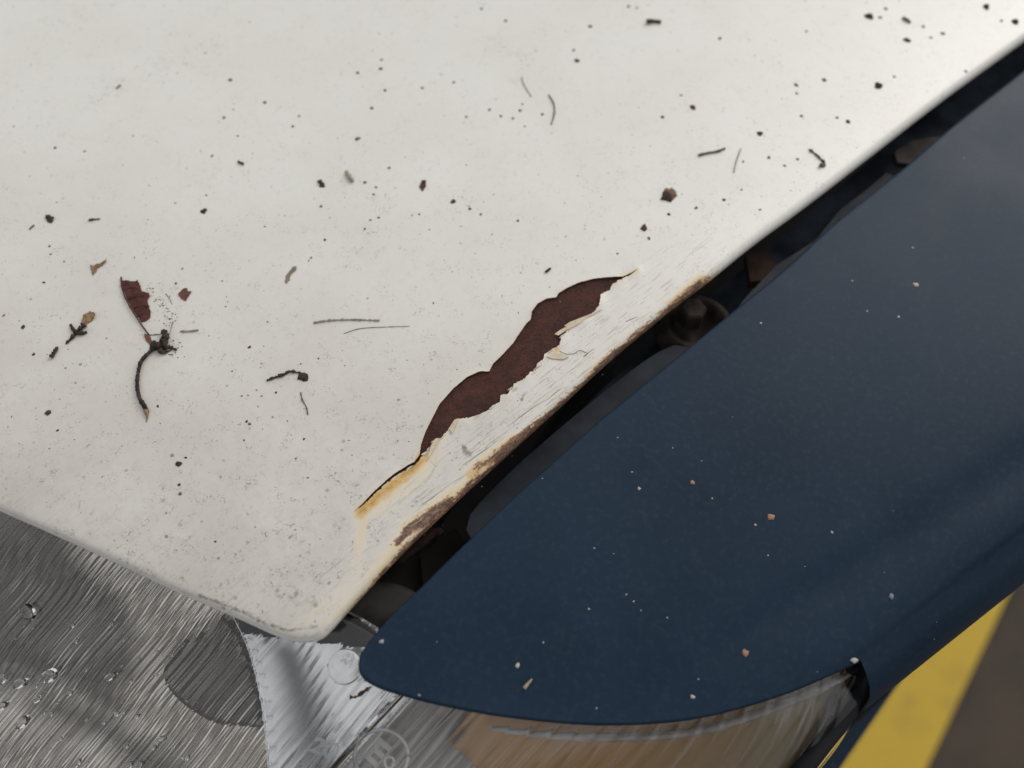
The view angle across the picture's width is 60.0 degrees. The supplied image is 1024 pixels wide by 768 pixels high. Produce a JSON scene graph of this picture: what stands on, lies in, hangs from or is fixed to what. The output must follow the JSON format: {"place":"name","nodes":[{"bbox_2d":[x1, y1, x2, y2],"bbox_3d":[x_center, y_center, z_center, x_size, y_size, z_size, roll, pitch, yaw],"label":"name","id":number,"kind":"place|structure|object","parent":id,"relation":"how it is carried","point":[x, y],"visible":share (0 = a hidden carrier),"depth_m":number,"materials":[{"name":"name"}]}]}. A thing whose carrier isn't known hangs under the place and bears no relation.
{"place":"outdoors","nodes":[
{"label":"outdoors","id":0,"kind":"place"},
{"bbox_2d":[927,584,1023,767],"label":"ground","id":1,"kind":"structure","parent":0,"point":[984,728],"depth_m":0.93,"materials":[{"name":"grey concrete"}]},
{"bbox_2d":[0,0,1023,767],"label":"car","id":2,"kind":"object","parent":1,"relation":"on","point":[820,404],"visible":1,"depth_m":0.21,"materials":[{"name":"white paint"}]},
{"bbox_2d":[0,675,6,683],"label":"water drop","id":3,"kind":"object","parent":2,"relation":"on","point":[3,678],"visible":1,"depth_m":0.20,"materials":[{"name":"white"}]},
{"bbox_2d":[0,701,7,710],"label":"water drop","id":4,"kind":"object","parent":2,"relation":"on","point":[3,704],"visible":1,"depth_m":0.20,"materials":[{"name":"white"}]},
{"bbox_2d":[12,677,27,688],"bbox_3d":[-0.111,0.067,0.200,0.004,0.001,0.003,0,60,0],"label":"water drop","id":5,"kind":"object","parent":2,"relation":"on","point":[20,683],"visible":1,"depth_m":0.20,"materials":[{"name":"white"}]},
{"bbox_2d":[15,715,29,729],"bbox_3d":[-0.110,0.076,0.200,0.004,0.002,0.003,0,60,0],"label":"water drop","id":6,"kind":"object","parent":2,"relation":"on","point":[22,722],"visible":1,"depth_m":0.20,"materials":[{"name":"white"}]},
{"bbox_2d":[20,604,35,620],"bbox_3d":[-0.110,0.052,0.201,0.004,0.002,0.004,0,60,0],"label":"water drop","id":7,"kind":"object","parent":2,"relation":"on","point":[27,612],"visible":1,"depth_m":0.20,"materials":[{"name":"white"}]},
{"bbox_2d":[33,695,40,702],"bbox_3d":[-0.107,0.071,0.199,0.002,0.001,0.002,0,60,0],"label":"water drop","id":8,"kind":"object","parent":2,"relation":"on","point":[36,699],"visible":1,"depth_m":0.20,"materials":[{"name":"white"}]},
{"bbox_2d":[41,668,56,682],"bbox_3d":[-0.104,0.065,0.199,0.004,0.002,0.003,0,60,0],"label":"water drop","id":9,"kind":"object","parent":2,"relation":"on","point":[49,676],"visible":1,"depth_m":0.20,"materials":[{"name":"white"}]},
{"bbox_2d":[45,214,53,222],"bbox_3d":[-0.121,-0.043,0.231,0.002,0.001,0.003,0,60,0],"label":"dirt chip","id":10,"kind":"object","parent":2,"relation":"on","point":[49,218],"visible":1,"depth_m":0.23,"materials":[{"name":"black soil"}]},
{"bbox_2d":[49,347,58,357],"bbox_3d":[-0.109,-0.008,0.211,0.002,0.001,0.003,0,60,0],"label":"twig scrap","id":11,"kind":"object","parent":2,"relation":"on","point":[52,354],"visible":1,"depth_m":0.21,"materials":[{"name":"black plant"}]},
{"bbox_2d":[67,689,72,695],"bbox_3d":[-0.099,0.069,0.198,0.002,0.001,0.002,0,60,0],"label":"water drop","id":12,"kind":"object","parent":2,"relation":"on","point":[69,692],"visible":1,"depth_m":0.20,"materials":[{"name":"white"}]},
{"bbox_2d":[65,311,94,343],"bbox_3d":[-0.105,-0.014,0.215,0.006,0.002,0.009,0,60,0],"label":"seed husk","id":13,"kind":"object","parent":2,"relation":"on","point":[88,318],"visible":1,"depth_m":0.21,"materials":[{"name":"black plant"}]},
{"bbox_2d":[90,260,105,274],"bbox_3d":[-0.105,-0.030,0.224,0.004,0.001,0.005,0,60,0],"label":"seed husk","id":14,"kind":"object","parent":2,"relation":"on","point":[94,268],"visible":1,"depth_m":0.22,"materials":[{"name":"beige plant"}]},
{"bbox_2d":[103,672,116,681],"bbox_3d":[-0.089,0.065,0.196,0.003,0.001,0.002,0,60,0],"label":"water drop","id":15,"kind":"object","parent":2,"relation":"on","point":[110,676],"visible":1,"depth_m":0.20,"materials":[{"name":"white"}]},
{"bbox_2d":[134,760,144,767],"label":"water drop","id":16,"kind":"object","parent":2,"relation":"on","point":[141,763],"visible":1,"depth_m":0.19,"materials":[{"name":"white"}]},
{"bbox_2d":[120,277,184,421],"bbox_3d":[-0.086,-0.011,0.213,0.012,0.003,0.043,-16,61,-9],"label":"dead leaf","id":17,"kind":"object","parent":2,"relation":"on","point":[136,297],"visible":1,"depth_m":0.22,"materials":[{"name":"brown plant"}]},
{"bbox_2d":[156,735,166,741],"bbox_3d":[-0.076,0.077,0.193,0.002,0.001,0.001,0,60,0],"label":"water drop","id":18,"kind":"object","parent":2,"relation":"on","point":[161,738],"visible":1,"depth_m":0.19,"materials":[{"name":"white"}]},
{"bbox_2d":[178,288,190,300],"bbox_3d":[-0.081,-0.022,0.220,0.003,0.001,0.004,0,60,0],"label":"leaf scrap","id":19,"kind":"object","parent":2,"relation":"on","point":[184,294],"visible":1,"depth_m":0.22,"materials":[{"name":"brown plant"}]},
{"bbox_2d":[180,329,197,331],"bbox_3d":[-0.078,-0.013,0.214,0.004,0.001,0.001,0,60,0],"label":"straw sliver","id":20,"kind":"object","parent":2,"relation":"on","point":[193,330],"visible":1,"depth_m":0.21,"materials":[{"name":"grey plant"}]},
{"bbox_2d":[267,370,308,381],"bbox_3d":[-0.053,-0.002,0.208,0.010,0.001,0.003,0,60,0],"label":"twig scrap","id":21,"kind":"object","parent":2,"relation":"on","point":[303,377],"visible":1,"depth_m":0.21,"materials":[{"name":"black plant"}]},
{"bbox_2d":[285,266,295,282],"bbox_3d":[-0.056,-0.027,0.223,0.002,0.001,0.005,0,60,0],"label":"dirt flake","id":22,"kind":"object","parent":2,"relation":"on","point":[290,272],"visible":1,"depth_m":0.22,"materials":[{"name":"beige soil"}]},
{"bbox_2d":[300,392,307,414],"bbox_3d":[-0.048,0.004,0.205,0.003,0.001,0.006,0,60,0],"label":"root hair","id":23,"kind":"object","parent":2,"relation":"on","point":[304,402],"visible":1,"depth_m":0.20,"materials":[{"name":"plant"}]},
{"bbox_2d":[317,179,324,186],"bbox_3d":[-0.051,-0.054,0.237,0.002,0.001,0.002,0,60,0],"label":"dirt chip","id":24,"kind":"object","parent":2,"relation":"on","point":[321,183],"visible":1,"depth_m":0.24,"materials":[{"name":"black soil"}]},
{"bbox_2d":[313,318,379,323],"bbox_3d":[-0.040,-0.015,0.216,0.016,0.001,0.002,0,60,0],"label":"straw sliver","id":25,"kind":"object","parent":2,"relation":"on","point":[341,319],"visible":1,"depth_m":0.22,"materials":[{"name":"grey plant"}]},
{"bbox_2d":[344,170,353,181],"bbox_3d":[-0.044,-0.056,0.238,0.003,0.001,0.004,0,60,0],"label":"straw sliver","id":26,"kind":"object","parent":2,"relation":"on","point":[348,175],"visible":1,"depth_m":0.24,"materials":[{"name":"beige plant"}]},
{"bbox_2d":[350,686,370,698],"bbox_3d":[-0.032,0.065,0.185,0.005,0.002,0.003,0,60,0],"label":"dirt smear","id":27,"kind":"object","parent":2,"relation":"on","point":[362,692],"visible":1,"depth_m":0.18},
{"bbox_2d":[344,326,409,333],"bbox_3d":[-0.033,-0.013,0.215,0.016,0.001,0.002,0,60,0],"label":"plant hair","id":28,"kind":"object","parent":2,"relation":"on","point":[376,327],"visible":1,"depth_m":0.21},
{"bbox_2d":[419,180,425,190],"bbox_3d":[-0.024,-0.053,0.237,0.002,0.001,0.004,0,60,0],"label":"dirt chip","id":29,"kind":"object","parent":2,"relation":"on","point":[422,186],"visible":1,"depth_m":0.24,"materials":[{"name":"brown soil"}]},
{"bbox_2d":[3,0,988,621],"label":"dust specks","id":30,"kind":"object","parent":2,"relation":"on","point":[433,302],"visible":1,"depth_m":0.22,"materials":[{"name":"black soil"}]},
{"bbox_2d":[523,678,532,689],"bbox_3d":[0.003,0.061,0.180,0.002,0.001,0.002,0,60,0],"label":"straw sliver","id":31,"kind":"object","parent":2,"relation":"on","point":[526,685],"visible":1,"depth_m":0.18,"materials":[{"name":"beige plant"}]},
{"bbox_2d":[548,94,554,124],"bbox_3d":[0.011,-0.078,0.250,0.002,0.001,0.012,0,60,0],"label":"plant hair","id":32,"kind":"object","parent":2,"relation":"on","point":[554,109],"visible":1,"depth_m":0.25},
{"bbox_2d":[640,224,646,231],"bbox_3d":[0.034,-0.041,0.230,0.002,0.001,0.003,0,60,0],"label":"dirt speck","id":33,"kind":"object","parent":2,"relation":"on","point":[643,227],"visible":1,"depth_m":0.23},
{"bbox_2d":[646,19,660,23],"bbox_3d":[0.043,-0.109,0.267,0.005,0.001,0.002,0,60,0],"label":"dirt sliver","id":34,"kind":"object","parent":2,"relation":"on","point":[648,21],"visible":1,"depth_m":0.27,"materials":[{"name":"brown soil"}]},
{"bbox_2d":[660,188,676,201],"bbox_3d":[0.042,-0.051,0.235,0.005,0.001,0.005,0,60,0],"label":"burr","id":35,"kind":"object","parent":2,"relation":"on","point":[668,194],"visible":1,"depth_m":0.23},
{"bbox_2d":[698,147,725,155],"bbox_3d":[0.055,-0.064,0.242,0.008,0.001,0.003,0,60,0],"label":"twig scrap","id":36,"kind":"object","parent":2,"relation":"on","point":[708,152],"visible":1,"depth_m":0.24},
{"bbox_2d":[733,148,740,172],"bbox_3d":[0.061,-0.061,0.241,0.003,0.001,0.009,0,60,0],"label":"straw sliver","id":37,"kind":"object","parent":2,"relation":"on","point":[736,160],"visible":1,"depth_m":0.24,"materials":[{"name":"brown plant"}]},
{"bbox_2d":[742,649,748,656],"bbox_3d":[0.050,0.057,0.188,0.002,0.001,0.002,0,60,0],"label":"grit speck","id":38,"kind":"object","parent":2,"relation":"on","point":[745,653],"visible":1,"depth_m":0.19},
{"bbox_2d":[768,514,774,519],"bbox_3d":[0.058,0.030,0.198,0.002,0.001,0.002,0,60,0],"label":"grit speck","id":39,"kind":"object","parent":2,"relation":"on","point":[771,516],"visible":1,"depth_m":0.20},
{"bbox_2d":[809,149,825,166],"bbox_3d":[0.083,-0.062,0.242,0.004,0.001,0.007,0,60,0],"label":"twig scrap","id":40,"kind":"object","parent":2,"relation":"on","point":[819,157],"visible":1,"depth_m":0.24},
{"bbox_2d":[864,13,872,19],"bbox_3d":[0.108,-0.112,0.269,0.003,0.001,0.003,0,60,0],"label":"dirt speck","id":41,"kind":"object","parent":2,"relation":"on","point":[869,15],"visible":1,"depth_m":0.27},
{"bbox_2d":[875,82,882,88],"bbox_3d":[0.105,-0.086,0.255,0.003,0.001,0.003,0,60,0],"label":"dirt speck","id":42,"kind":"object","parent":2,"relation":"on","point":[878,85],"visible":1,"depth_m":0.26},
{"bbox_2d":[902,16,910,22],"bbox_3d":[0.119,-0.110,0.268,0.002,0.001,0.003,0,60,0],"label":"dirt sliver","id":43,"kind":"object","parent":2,"relation":"on","point":[906,19],"visible":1,"depth_m":0.27,"materials":[{"name":"soil"}]},
{"bbox_2d":[1011,18,1018,24],"bbox_3d":[0.152,-0.110,0.268,0.002,0.001,0.003,0,60,0],"label":"dirt speck","id":44,"kind":"object","parent":2,"relation":"on","point":[1015,21],"visible":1,"depth_m":0.27},
{"bbox_2d":[841,597,1006,767],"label":"yellow line marking","id":45,"kind":"object","parent":1,"relation":"on","point":[906,727],"depth_m":0.93,"materials":[{"name":"paint"}]}
]}

